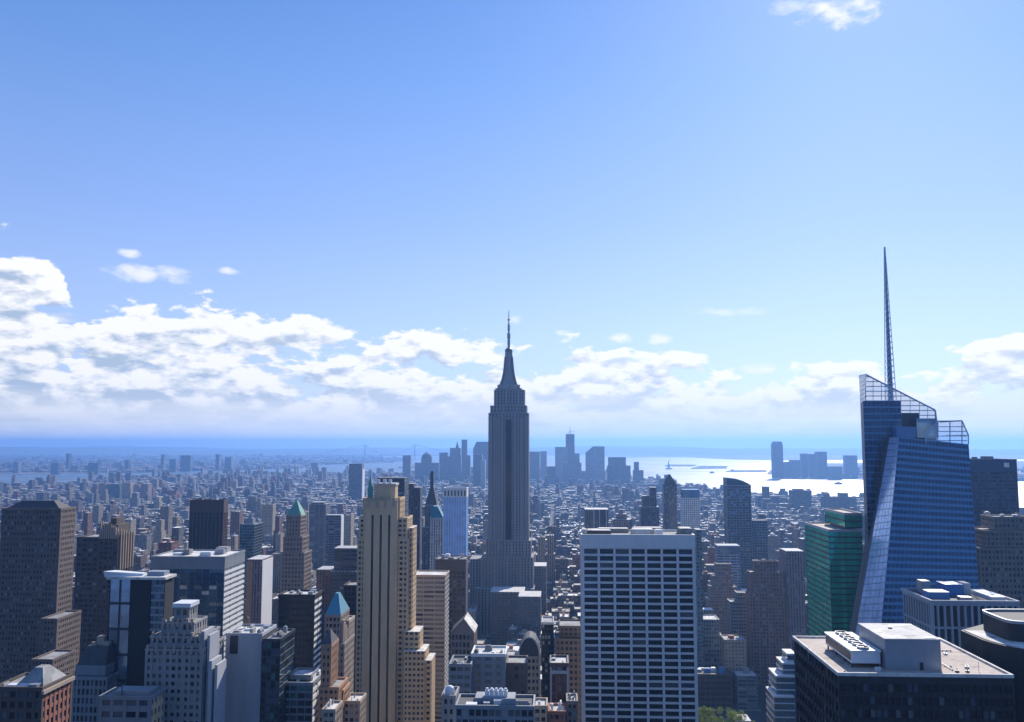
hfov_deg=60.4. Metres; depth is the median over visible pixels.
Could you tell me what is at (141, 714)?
window
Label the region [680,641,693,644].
window
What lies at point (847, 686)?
window
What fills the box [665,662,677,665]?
window
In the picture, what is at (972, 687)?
window
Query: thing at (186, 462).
distant tower
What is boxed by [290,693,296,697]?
window
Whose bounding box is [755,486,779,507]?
skyline tower
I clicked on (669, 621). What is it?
window
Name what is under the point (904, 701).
window
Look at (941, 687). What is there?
window
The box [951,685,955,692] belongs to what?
window
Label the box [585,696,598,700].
window
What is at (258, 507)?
city building
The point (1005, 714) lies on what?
window
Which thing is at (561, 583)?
city building
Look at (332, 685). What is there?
orange tower
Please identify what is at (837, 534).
window
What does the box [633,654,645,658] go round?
window
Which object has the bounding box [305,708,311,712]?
window
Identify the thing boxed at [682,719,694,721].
window
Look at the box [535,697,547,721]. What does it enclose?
building
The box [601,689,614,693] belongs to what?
window
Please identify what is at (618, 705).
window
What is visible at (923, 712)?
window
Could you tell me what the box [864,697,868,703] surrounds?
window
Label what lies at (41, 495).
city building
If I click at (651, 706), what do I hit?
window
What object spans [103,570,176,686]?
glass tower
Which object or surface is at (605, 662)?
window
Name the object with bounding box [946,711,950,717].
window
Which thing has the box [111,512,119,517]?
city building
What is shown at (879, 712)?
window
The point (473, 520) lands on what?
city building
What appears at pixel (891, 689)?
window
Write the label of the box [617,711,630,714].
window
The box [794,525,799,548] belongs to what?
city building
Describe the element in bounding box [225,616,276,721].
office block
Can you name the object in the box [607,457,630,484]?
skyline tower
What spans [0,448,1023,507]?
water
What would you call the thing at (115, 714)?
window
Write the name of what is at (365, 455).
suspension bridge
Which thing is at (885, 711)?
window
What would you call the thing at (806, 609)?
city building
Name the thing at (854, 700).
window
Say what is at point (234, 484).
city building
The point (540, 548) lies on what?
city building
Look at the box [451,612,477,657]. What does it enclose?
gabled building
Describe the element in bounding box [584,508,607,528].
office block
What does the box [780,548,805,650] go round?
apartment tower
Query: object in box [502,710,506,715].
window
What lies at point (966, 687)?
window
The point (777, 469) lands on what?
skyline tower
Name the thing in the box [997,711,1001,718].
window
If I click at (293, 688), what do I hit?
window
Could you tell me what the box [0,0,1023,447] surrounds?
sky
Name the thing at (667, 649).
window
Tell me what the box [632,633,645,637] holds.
window
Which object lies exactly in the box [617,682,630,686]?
window
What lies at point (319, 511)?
apartment tower
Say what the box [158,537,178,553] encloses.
city building
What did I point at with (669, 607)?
window
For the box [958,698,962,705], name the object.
window
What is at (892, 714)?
window
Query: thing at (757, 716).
ground
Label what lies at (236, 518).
city building
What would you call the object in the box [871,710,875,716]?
window
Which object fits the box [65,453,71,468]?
distant tower
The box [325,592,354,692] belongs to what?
pyramid tower
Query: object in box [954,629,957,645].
window
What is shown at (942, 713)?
window
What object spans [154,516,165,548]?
city building
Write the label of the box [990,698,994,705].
window
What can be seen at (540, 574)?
building
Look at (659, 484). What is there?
skyline tower
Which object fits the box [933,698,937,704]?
window
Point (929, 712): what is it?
window
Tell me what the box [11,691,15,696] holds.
window
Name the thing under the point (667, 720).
window
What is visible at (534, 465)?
skyline tower
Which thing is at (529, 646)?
arched building
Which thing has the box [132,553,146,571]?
city building
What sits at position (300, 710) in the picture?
window
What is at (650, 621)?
window
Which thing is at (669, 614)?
window
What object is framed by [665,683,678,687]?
window
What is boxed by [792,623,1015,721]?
black office block
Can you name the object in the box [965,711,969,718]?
window
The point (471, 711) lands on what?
window
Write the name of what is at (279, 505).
city building
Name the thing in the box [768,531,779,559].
city building
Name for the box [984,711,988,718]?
window
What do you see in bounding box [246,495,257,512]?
city building
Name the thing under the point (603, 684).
window
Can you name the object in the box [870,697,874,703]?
window
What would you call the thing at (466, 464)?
skyline tower
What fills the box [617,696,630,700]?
window
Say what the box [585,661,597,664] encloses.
window
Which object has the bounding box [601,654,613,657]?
window
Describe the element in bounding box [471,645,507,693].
office block
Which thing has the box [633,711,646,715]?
window
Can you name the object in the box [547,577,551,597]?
city building
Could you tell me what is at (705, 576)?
city building
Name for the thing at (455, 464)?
skyline tower
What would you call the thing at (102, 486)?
housing tower
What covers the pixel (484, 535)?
city building
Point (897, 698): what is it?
window
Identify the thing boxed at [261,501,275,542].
city building
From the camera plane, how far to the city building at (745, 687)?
865.34 m
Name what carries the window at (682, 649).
in the grid tower at (638, 625)
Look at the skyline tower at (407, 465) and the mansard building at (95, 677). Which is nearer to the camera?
the mansard building at (95, 677)
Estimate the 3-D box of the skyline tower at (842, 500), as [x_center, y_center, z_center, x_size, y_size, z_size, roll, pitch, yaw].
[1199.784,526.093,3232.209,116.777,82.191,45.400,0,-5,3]
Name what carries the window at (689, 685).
in the grid tower at (638, 625)
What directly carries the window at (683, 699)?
in the grid tower at (638, 625)
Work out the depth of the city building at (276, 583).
1376.83 m
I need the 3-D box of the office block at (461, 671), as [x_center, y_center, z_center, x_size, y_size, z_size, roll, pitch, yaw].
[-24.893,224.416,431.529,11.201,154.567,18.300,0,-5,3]
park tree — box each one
[698,707,707,721]
[698,707,715,721]
[701,705,721,721]
[712,706,736,721]
[725,707,739,721]
[727,710,752,721]
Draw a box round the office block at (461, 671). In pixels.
[449,655,472,693]
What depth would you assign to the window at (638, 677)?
503.10 m
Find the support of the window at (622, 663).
in the grid tower at (638, 625)
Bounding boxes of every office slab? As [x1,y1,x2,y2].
[343,581,356,692]
[377,477,408,514]
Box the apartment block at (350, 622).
[346,615,354,638]
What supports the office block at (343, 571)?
on the ground
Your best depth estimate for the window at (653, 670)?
503.04 m
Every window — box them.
[0,509,79,682]
[2,702,6,707]
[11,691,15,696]
[18,712,22,718]
[27,702,31,707]
[75,535,129,659]
[102,700,109,704]
[102,711,109,716]
[108,630,117,652]
[109,605,118,627]
[110,579,119,601]
[112,656,115,672]
[113,711,122,716]
[114,700,122,705]
[118,630,127,652]
[118,656,126,678]
[118,682,125,686]
[119,605,128,627]
[121,580,129,601]
[126,712,135,716]
[127,700,135,705]
[139,712,146,717]
[140,700,147,705]
[151,569,223,636]
[164,608,206,721]
[190,512,225,548]
[239,523,261,568]
[261,632,294,721]
[278,597,313,667]
[282,516,310,590]
[290,686,296,690]
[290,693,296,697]
[290,700,296,705]
[290,708,296,712]
[290,715,296,720]
[297,716,303,720]
[298,686,304,690]
[298,693,304,697]
[298,701,303,705]
[298,708,303,712]
[305,701,311,705]
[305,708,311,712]
[305,716,310,720]
[306,686,311,690]
[306,693,311,697]
[357,520,406,691]
[405,632,419,649]
[405,652,424,719]
[409,529,412,603]
[435,573,448,721]
[435,595,444,597]
[444,497,467,554]
[449,571,464,633]
[457,719,532,721]
[463,709,467,715]
[469,709,473,715]
[471,391,532,632]
[476,709,480,715]
[482,710,487,715]
[489,710,493,715]
[495,710,500,715]
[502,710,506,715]
[509,710,513,715]
[515,710,519,715]
[522,710,526,716]
[528,710,532,716]
[584,549,692,643]
[585,647,597,650]
[585,654,597,657]
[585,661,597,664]
[585,668,598,671]
[585,675,598,678]
[585,682,598,686]
[585,689,598,693]
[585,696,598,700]
[585,703,598,707]
[585,710,598,714]
[585,717,598,721]
[601,640,613,643]
[601,647,613,650]
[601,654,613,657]
[601,661,613,664]
[601,668,613,672]
[601,675,614,679]
[601,682,614,686]
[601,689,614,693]
[601,696,614,700]
[601,703,614,707]
[601,710,614,714]
[601,718,614,721]
[617,633,629,636]
[617,640,629,643]
[617,647,629,651]
[617,654,629,658]
[617,661,629,665]
[617,668,629,672]
[617,675,629,679]
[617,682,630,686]
[617,689,630,693]
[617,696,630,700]
[617,704,630,707]
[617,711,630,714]
[617,718,630,721]
[632,626,645,630]
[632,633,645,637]
[632,640,645,644]
[633,647,645,651]
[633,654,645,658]
[633,661,645,665]
[633,668,645,672]
[633,675,645,679]
[633,682,646,686]
[633,690,646,693]
[633,697,646,700]
[633,704,646,708]
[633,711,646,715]
[633,718,646,721]
[648,619,661,623]
[648,626,661,630]
[648,633,661,637]
[648,640,661,644]
[649,647,661,651]
[649,654,661,658]
[649,661,661,665]
[649,668,661,672]
[649,676,661,679]
[649,683,662,686]
[649,690,662,693]
[649,697,662,701]
[649,704,662,708]
[649,711,662,715]
[650,718,662,721]
[664,605,676,609]
[664,612,676,616]
[664,619,676,623]
[664,626,677,630]
[664,633,677,637]
[664,640,677,644]
[665,647,677,651]
[665,654,677,658]
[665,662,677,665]
[665,669,677,672]
[665,676,677,679]
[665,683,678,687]
[665,690,678,694]
[665,697,678,701]
[665,704,678,708]
[666,711,678,715]
[666,719,678,721]
[680,598,692,602]
[680,605,692,609]
[680,612,692,616]
[680,619,692,623]
[680,626,693,630]
[680,633,693,637]
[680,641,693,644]
[681,648,693,651]
[681,655,693,658]
[681,662,693,665]
[681,669,693,673]
[681,676,693,680]
[681,683,694,687]
[681,690,694,694]
[681,697,694,701]
[682,705,694,708]
[682,712,694,715]
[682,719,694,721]
[703,621,718,646]
[709,565,735,633]
[723,485,767,569]
[727,594,746,665]
[750,562,784,668]
[794,641,828,721]
[805,511,862,635]
[837,618,842,622]
[841,709,844,716]
[845,684,849,690]
[845,696,849,703]
[846,709,850,716]
[850,515,855,520]
[851,684,855,690]
[852,696,856,703]
[852,709,856,716]
[856,437,898,630]
[856,515,861,520]
[858,697,862,703]
[858,709,862,716]
[863,401,901,539]
[864,684,868,691]
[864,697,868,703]
[865,709,869,716]
[870,684,874,691]
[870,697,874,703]
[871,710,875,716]
[876,684,880,691]
[877,697,881,704]
[877,710,881,716]
[878,604,882,609]
[882,684,886,691]
[883,438,977,608]
[883,697,887,704]
[883,710,887,717]
[889,684,893,691]
[889,697,893,704]
[890,710,894,717]
[895,684,899,691]
[895,697,899,704]
[896,710,900,717]
[901,684,905,691]
[902,697,906,704]
[902,710,906,717]
[907,684,911,691]
[908,697,912,704]
[909,710,913,717]
[914,685,918,691]
[914,697,918,704]
[915,710,919,717]
[920,685,924,691]
[921,697,925,704]
[921,710,925,717]
[926,685,930,691]
[927,697,931,704]
[927,710,931,717]
[933,685,937,692]
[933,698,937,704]
[934,606,936,625]
[934,710,938,717]
[939,606,943,625]
[939,685,943,692]
[939,698,943,704]
[940,629,943,638]
[940,711,944,717]
[945,685,949,692]
[946,606,949,625]
[946,698,950,705]
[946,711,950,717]
[947,629,950,642]
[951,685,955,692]
[952,698,956,705]
[953,606,956,626]
[953,711,957,718]
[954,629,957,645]
[958,685,962,692]
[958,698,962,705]
[959,711,963,718]
[960,606,963,626]
[964,685,968,692]
[965,698,969,705]
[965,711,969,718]
[966,606,970,626]
[970,685,974,692]
[971,472,1018,526]
[971,698,975,705]
[972,711,976,718]
[973,606,977,625]
[976,517,1023,608]
[977,685,981,692]
[977,698,981,705]
[978,711,982,718]
[980,606,983,624]
[983,685,987,692]
[984,698,988,705]
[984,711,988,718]
[989,686,993,692]
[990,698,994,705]
[991,711,995,718]
[996,698,1000,705]
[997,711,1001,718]
[1002,686,1006,692]
[1003,711,1007,718]
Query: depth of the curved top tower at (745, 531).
1368.20 m
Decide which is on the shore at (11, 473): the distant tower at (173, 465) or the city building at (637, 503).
the distant tower at (173, 465)
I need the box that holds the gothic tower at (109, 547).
[73,517,133,659]
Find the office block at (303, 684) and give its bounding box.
[286,668,320,721]
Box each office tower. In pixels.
[0,500,81,712]
[188,497,228,549]
[278,589,322,669]
[435,553,468,661]
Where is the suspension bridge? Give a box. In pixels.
[303,445,449,458]
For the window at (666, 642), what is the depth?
504.08 m
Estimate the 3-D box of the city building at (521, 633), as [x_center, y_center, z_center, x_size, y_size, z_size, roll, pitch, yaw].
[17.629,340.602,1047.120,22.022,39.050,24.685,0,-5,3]
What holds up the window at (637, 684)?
in the grid tower at (638, 625)
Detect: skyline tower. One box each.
[348,463,364,499]
[403,455,411,476]
[415,452,439,480]
[439,452,447,479]
[447,442,461,480]
[461,440,470,478]
[473,442,487,479]
[473,454,482,486]
[480,460,485,488]
[530,452,539,482]
[540,451,546,477]
[547,466,555,481]
[555,447,567,485]
[563,453,581,483]
[566,431,574,452]
[585,446,604,481]
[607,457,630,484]
[633,462,643,483]
[647,475,680,491]
[680,485,693,488]
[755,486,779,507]
[771,441,783,477]
[783,462,789,477]
[788,489,811,510]
[789,460,799,477]
[800,453,807,477]
[807,454,815,477]
[814,452,826,477]
[820,493,856,511]
[826,466,842,478]
[843,455,857,477]
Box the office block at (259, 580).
[245,555,272,623]
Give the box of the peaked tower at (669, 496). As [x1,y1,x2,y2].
[662,474,677,529]
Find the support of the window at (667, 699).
in the grid tower at (638, 625)
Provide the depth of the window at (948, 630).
382.69 m
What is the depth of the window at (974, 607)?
382.88 m
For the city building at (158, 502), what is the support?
on the ground
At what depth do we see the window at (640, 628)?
505.62 m
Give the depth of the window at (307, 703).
431.85 m
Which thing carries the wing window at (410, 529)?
in the ribbed tower at (394, 670)
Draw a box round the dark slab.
[970,456,1018,526]
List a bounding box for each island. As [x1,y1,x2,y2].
[691,466,727,468]
[726,470,766,471]
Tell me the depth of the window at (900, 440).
499.98 m
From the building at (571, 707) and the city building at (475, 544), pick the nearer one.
the building at (571, 707)
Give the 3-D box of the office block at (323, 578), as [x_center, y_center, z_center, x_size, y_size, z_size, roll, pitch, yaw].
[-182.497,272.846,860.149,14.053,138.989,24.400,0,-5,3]
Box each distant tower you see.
[12,462,21,472]
[50,463,60,473]
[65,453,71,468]
[87,463,100,473]
[125,460,130,469]
[161,454,165,468]
[169,459,177,471]
[180,455,192,470]
[215,454,220,469]
[225,457,232,470]
[311,463,318,471]
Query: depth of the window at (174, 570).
639.63 m
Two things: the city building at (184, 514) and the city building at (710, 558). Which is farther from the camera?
the city building at (184, 514)
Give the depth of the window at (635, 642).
504.88 m
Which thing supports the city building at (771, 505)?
on the ground
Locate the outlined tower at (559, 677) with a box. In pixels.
[550,654,568,702]
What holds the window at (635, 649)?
in the grid tower at (638, 625)
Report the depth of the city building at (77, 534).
1566.52 m
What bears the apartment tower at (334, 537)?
on the ground
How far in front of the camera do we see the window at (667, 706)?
500.71 m
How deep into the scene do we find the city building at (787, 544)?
1964.40 m
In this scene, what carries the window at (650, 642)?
in the grid tower at (638, 625)
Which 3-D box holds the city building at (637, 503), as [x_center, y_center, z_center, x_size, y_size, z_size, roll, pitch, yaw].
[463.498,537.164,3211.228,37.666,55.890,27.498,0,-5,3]
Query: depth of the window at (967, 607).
382.97 m
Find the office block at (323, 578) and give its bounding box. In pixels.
[316,566,333,643]
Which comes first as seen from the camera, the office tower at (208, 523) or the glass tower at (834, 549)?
the glass tower at (834, 549)
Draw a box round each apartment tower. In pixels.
[309,501,329,573]
[325,514,343,565]
[408,483,421,570]
[429,505,442,569]
[680,489,700,533]
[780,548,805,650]
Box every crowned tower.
[277,501,311,628]
[745,559,785,684]
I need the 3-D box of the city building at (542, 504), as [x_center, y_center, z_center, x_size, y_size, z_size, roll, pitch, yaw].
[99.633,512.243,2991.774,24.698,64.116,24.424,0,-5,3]
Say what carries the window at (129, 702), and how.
in the building at (133, 704)
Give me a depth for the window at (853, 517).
570.85 m
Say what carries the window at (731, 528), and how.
in the curved top tower at (745, 531)
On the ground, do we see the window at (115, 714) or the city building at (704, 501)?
the city building at (704, 501)
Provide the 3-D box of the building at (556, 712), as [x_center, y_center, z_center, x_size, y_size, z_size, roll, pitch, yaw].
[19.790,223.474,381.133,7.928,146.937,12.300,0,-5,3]
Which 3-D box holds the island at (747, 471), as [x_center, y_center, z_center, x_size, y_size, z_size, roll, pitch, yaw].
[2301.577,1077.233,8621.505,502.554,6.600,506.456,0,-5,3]
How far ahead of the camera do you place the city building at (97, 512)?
2697.30 m
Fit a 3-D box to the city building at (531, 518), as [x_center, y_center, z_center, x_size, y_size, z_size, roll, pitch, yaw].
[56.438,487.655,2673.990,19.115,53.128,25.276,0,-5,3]
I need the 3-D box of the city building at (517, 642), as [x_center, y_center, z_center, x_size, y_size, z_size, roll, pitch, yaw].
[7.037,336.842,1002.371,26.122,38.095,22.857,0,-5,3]
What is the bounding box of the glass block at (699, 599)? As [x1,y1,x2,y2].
[693,528,703,666]
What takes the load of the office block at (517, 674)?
on the ground
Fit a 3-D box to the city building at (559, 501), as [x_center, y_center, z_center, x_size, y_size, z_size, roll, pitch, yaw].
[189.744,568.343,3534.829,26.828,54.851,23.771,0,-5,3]
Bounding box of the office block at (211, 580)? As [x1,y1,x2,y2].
[150,546,244,658]
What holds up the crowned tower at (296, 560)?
on the ground
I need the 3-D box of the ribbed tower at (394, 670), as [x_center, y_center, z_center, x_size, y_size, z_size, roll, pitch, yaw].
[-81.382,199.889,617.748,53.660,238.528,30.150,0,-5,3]
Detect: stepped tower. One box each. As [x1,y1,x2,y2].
[144,600,226,721]
[612,509,630,529]
[639,487,659,526]
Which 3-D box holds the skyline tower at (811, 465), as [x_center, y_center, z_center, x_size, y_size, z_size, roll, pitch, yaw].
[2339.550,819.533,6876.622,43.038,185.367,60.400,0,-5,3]
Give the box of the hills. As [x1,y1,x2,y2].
[0,446,1023,454]
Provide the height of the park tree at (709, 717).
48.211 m
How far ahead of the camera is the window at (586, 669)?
504.76 m
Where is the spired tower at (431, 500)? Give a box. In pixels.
[422,471,438,569]
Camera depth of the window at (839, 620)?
557.63 m
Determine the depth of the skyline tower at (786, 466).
6853.73 m
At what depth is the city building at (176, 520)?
1959.87 m
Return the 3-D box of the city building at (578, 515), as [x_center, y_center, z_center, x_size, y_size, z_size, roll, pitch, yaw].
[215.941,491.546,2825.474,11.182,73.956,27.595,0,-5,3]
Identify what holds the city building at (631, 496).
on the ground
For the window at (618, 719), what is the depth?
501.32 m
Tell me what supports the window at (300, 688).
in the office block at (303, 684)
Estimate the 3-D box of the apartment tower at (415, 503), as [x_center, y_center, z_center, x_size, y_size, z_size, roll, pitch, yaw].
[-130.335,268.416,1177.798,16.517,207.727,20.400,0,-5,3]
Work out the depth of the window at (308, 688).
432.53 m
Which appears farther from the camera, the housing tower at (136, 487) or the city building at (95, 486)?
the city building at (95, 486)
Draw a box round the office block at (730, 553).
[714,544,740,589]
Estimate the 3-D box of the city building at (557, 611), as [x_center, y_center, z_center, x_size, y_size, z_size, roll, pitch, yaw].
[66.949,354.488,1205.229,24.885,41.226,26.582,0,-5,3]
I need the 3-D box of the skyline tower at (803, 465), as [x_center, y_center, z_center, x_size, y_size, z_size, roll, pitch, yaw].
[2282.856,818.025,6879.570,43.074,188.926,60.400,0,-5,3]
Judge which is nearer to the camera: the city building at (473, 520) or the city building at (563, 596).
the city building at (563, 596)
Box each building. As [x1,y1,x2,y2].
[0,664,74,721]
[36,492,46,499]
[68,500,81,512]
[71,582,74,609]
[71,635,118,721]
[74,530,82,554]
[77,510,82,518]
[82,511,92,534]
[86,493,94,504]
[91,483,98,492]
[92,503,102,523]
[98,685,165,721]
[101,510,110,521]
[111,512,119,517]
[117,506,123,515]
[125,516,135,539]
[130,492,140,506]
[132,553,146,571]
[134,516,144,530]
[134,531,151,555]
[137,563,148,571]
[139,549,147,561]
[151,479,158,488]
[154,496,162,508]
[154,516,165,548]
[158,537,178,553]
[160,504,173,536]
[168,490,177,497]
[172,515,181,527]
[176,506,188,511]
[179,510,188,519]
[183,539,187,548]
[213,487,221,498]
[216,482,224,491]
[227,533,231,546]
[228,495,236,503]
[230,480,237,490]
[230,510,242,549]
[231,530,237,549]
[234,500,242,510]
[243,599,245,623]
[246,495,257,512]
[255,497,262,518]
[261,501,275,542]
[264,533,272,545]
[266,546,274,554]
[270,475,277,483]
[272,551,282,592]
[272,588,276,597]
[272,593,279,623]
[273,512,283,552]
[276,503,283,510]
[276,531,283,551]
[301,495,309,510]
[304,509,308,534]
[311,574,315,588]
[322,698,342,721]
[342,682,350,721]
[343,511,353,545]
[344,693,366,721]
[416,570,449,721]
[422,484,426,495]
[422,513,424,526]
[441,685,458,721]
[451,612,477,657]
[455,687,535,721]
[464,483,470,492]
[468,493,473,507]
[468,603,477,638]
[469,517,478,524]
[470,534,477,544]
[473,542,480,550]
[477,639,484,644]
[481,541,485,554]
[482,518,487,541]
[491,587,524,644]
[506,639,520,644]
[507,650,517,654]
[508,625,517,640]
[508,645,519,649]
[517,629,535,639]
[518,591,540,640]
[518,631,540,696]
[530,512,533,523]
[533,521,539,530]
[534,562,546,614]
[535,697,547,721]
[537,532,544,561]
[540,502,544,517]
[543,516,548,526]
[546,533,554,588]
[547,522,556,569]
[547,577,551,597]
[548,700,565,721]
[550,592,557,612]
[552,604,569,620]
[553,584,569,593]
[555,554,567,580]
[555,577,567,587]
[556,495,562,506]
[557,545,566,556]
[558,592,578,607]
[560,571,565,580]
[560,613,568,618]
[564,597,573,618]
[566,691,577,721]
[567,543,578,557]
[567,576,573,589]
[568,554,571,565]
[572,553,579,569]
[574,573,579,582]
[574,606,580,617]
[577,485,582,497]
[577,502,580,522]
[600,502,608,519]
[606,491,612,499]
[614,485,619,495]
[622,488,629,504]
[627,489,634,502]
[631,517,635,526]
[633,500,640,510]
[700,499,708,504]
[702,536,709,558]
[702,568,713,591]
[703,592,707,607]
[703,615,720,667]
[705,562,736,634]
[706,543,714,563]
[709,531,716,546]
[714,533,719,548]
[720,630,746,699]
[732,667,758,709]
[766,502,776,510]
[766,649,794,721]
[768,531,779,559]
[775,546,784,570]
[782,540,791,547]
[791,525,798,547]
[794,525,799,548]
[795,520,804,527]
[798,513,809,521]
[799,537,806,576]
[804,576,806,593]
[805,602,807,632]
[808,507,817,515]
[845,476,855,478]
[858,512,864,540]
[900,579,1019,647]
[960,609,1023,721]
[975,511,1023,608]
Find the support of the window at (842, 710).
in the black office block at (889, 672)
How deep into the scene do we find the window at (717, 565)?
1067.53 m
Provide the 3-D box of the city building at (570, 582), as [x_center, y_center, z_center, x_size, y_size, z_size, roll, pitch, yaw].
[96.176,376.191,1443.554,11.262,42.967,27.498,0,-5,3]
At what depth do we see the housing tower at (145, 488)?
3950.49 m
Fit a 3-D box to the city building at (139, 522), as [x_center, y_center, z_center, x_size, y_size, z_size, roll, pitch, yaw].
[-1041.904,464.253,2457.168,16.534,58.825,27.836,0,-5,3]
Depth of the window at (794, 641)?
277.87 m
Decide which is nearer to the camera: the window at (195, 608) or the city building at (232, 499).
the window at (195, 608)
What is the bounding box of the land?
[605,455,1023,459]
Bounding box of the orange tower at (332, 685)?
[318,628,347,721]
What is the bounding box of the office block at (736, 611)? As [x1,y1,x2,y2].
[727,590,746,665]
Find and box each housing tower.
[99,483,109,497]
[106,484,121,498]
[122,482,134,498]
[133,484,140,497]
[140,484,151,499]
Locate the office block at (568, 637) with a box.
[555,619,580,721]
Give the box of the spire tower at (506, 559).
[469,312,534,634]
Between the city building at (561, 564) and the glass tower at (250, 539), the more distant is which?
the city building at (561, 564)
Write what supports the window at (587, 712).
in the grid tower at (638, 625)
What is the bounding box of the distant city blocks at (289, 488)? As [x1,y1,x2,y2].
[0,454,1023,696]
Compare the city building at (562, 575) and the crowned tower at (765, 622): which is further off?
the city building at (562, 575)
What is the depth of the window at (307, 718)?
431.22 m
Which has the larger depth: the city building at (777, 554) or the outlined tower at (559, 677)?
the city building at (777, 554)
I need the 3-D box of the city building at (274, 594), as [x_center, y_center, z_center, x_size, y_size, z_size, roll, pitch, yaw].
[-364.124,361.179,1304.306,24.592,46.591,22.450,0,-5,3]
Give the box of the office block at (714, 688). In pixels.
[697,666,731,708]
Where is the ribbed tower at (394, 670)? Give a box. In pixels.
[355,475,435,721]
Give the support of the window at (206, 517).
in the office tower at (208, 523)
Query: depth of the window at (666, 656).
503.28 m
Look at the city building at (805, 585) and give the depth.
1412.80 m
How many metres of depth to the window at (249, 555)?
1152.59 m
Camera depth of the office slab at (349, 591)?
633.29 m
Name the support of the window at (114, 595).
in the glass tower at (140, 606)
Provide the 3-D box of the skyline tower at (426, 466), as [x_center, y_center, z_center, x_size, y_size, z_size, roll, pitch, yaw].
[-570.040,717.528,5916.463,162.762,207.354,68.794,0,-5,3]
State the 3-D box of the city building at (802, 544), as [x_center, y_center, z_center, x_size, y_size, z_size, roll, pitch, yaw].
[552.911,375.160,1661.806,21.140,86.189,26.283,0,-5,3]
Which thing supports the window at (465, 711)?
in the building at (497, 705)
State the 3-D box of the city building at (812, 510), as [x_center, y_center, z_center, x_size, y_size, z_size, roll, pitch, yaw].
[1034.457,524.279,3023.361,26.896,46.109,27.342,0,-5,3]
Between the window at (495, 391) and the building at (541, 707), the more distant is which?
the window at (495, 391)
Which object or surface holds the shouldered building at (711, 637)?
on the ground
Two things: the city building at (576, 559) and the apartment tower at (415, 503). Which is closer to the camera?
the apartment tower at (415, 503)
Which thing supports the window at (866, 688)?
in the black office block at (889, 672)
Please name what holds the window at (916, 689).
in the black office block at (889, 672)
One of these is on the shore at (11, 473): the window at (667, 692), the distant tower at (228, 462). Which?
the distant tower at (228, 462)
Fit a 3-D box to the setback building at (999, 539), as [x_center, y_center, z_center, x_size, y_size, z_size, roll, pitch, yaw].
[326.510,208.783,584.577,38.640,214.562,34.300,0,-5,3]
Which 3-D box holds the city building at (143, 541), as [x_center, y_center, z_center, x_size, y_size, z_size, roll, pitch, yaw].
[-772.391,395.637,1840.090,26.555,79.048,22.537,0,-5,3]
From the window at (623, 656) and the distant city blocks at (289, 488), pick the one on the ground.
the distant city blocks at (289, 488)
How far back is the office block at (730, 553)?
1216.46 m
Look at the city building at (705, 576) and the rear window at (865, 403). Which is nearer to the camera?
the rear window at (865, 403)
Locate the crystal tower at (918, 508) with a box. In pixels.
[849,247,978,635]
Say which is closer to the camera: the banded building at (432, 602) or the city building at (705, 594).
the banded building at (432, 602)
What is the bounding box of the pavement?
[468,519,795,711]
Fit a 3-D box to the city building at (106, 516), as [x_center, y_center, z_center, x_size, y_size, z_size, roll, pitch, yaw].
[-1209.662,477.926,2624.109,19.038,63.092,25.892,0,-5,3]
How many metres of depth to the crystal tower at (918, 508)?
507.28 m
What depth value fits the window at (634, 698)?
501.93 m
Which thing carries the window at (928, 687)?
in the black office block at (889, 672)
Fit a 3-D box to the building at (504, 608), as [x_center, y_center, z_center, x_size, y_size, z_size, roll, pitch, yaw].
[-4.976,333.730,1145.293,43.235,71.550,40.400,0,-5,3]
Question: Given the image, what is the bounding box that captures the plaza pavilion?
[733,714,750,721]
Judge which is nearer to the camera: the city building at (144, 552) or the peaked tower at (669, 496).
the peaked tower at (669, 496)
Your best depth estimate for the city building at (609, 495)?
3720.53 m
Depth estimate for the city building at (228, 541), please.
1501.28 m
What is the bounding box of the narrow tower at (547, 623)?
[541,616,553,714]
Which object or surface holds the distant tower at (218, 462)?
on the shore at (11, 473)
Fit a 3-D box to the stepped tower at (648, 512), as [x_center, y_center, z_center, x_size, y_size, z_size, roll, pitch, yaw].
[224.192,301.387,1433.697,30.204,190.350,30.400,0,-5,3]
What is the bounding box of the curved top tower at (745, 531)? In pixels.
[723,477,768,588]
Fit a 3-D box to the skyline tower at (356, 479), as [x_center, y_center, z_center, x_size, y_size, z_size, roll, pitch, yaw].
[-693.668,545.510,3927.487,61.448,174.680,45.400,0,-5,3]
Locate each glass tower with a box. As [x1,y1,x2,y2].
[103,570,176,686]
[239,501,262,598]
[260,625,295,721]
[805,508,862,635]
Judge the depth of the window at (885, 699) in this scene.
247.57 m
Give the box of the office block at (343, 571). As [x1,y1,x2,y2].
[330,546,356,602]
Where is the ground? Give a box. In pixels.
[468,476,795,721]
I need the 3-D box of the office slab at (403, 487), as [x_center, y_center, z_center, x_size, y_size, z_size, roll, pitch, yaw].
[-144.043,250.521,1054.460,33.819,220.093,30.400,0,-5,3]
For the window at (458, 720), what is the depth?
349.29 m
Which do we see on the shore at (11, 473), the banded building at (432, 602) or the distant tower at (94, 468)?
the distant tower at (94, 468)
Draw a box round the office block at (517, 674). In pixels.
[506,655,527,693]
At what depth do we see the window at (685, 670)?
502.18 m
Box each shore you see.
[0,455,401,474]
[767,461,1023,479]
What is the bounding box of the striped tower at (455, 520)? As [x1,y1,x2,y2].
[443,487,468,554]
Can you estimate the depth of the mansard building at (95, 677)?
418.49 m
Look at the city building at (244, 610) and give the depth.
1091.97 m
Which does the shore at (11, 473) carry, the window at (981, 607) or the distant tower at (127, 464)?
the distant tower at (127, 464)
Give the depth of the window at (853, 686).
248.35 m
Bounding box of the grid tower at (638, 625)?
[579,527,698,721]

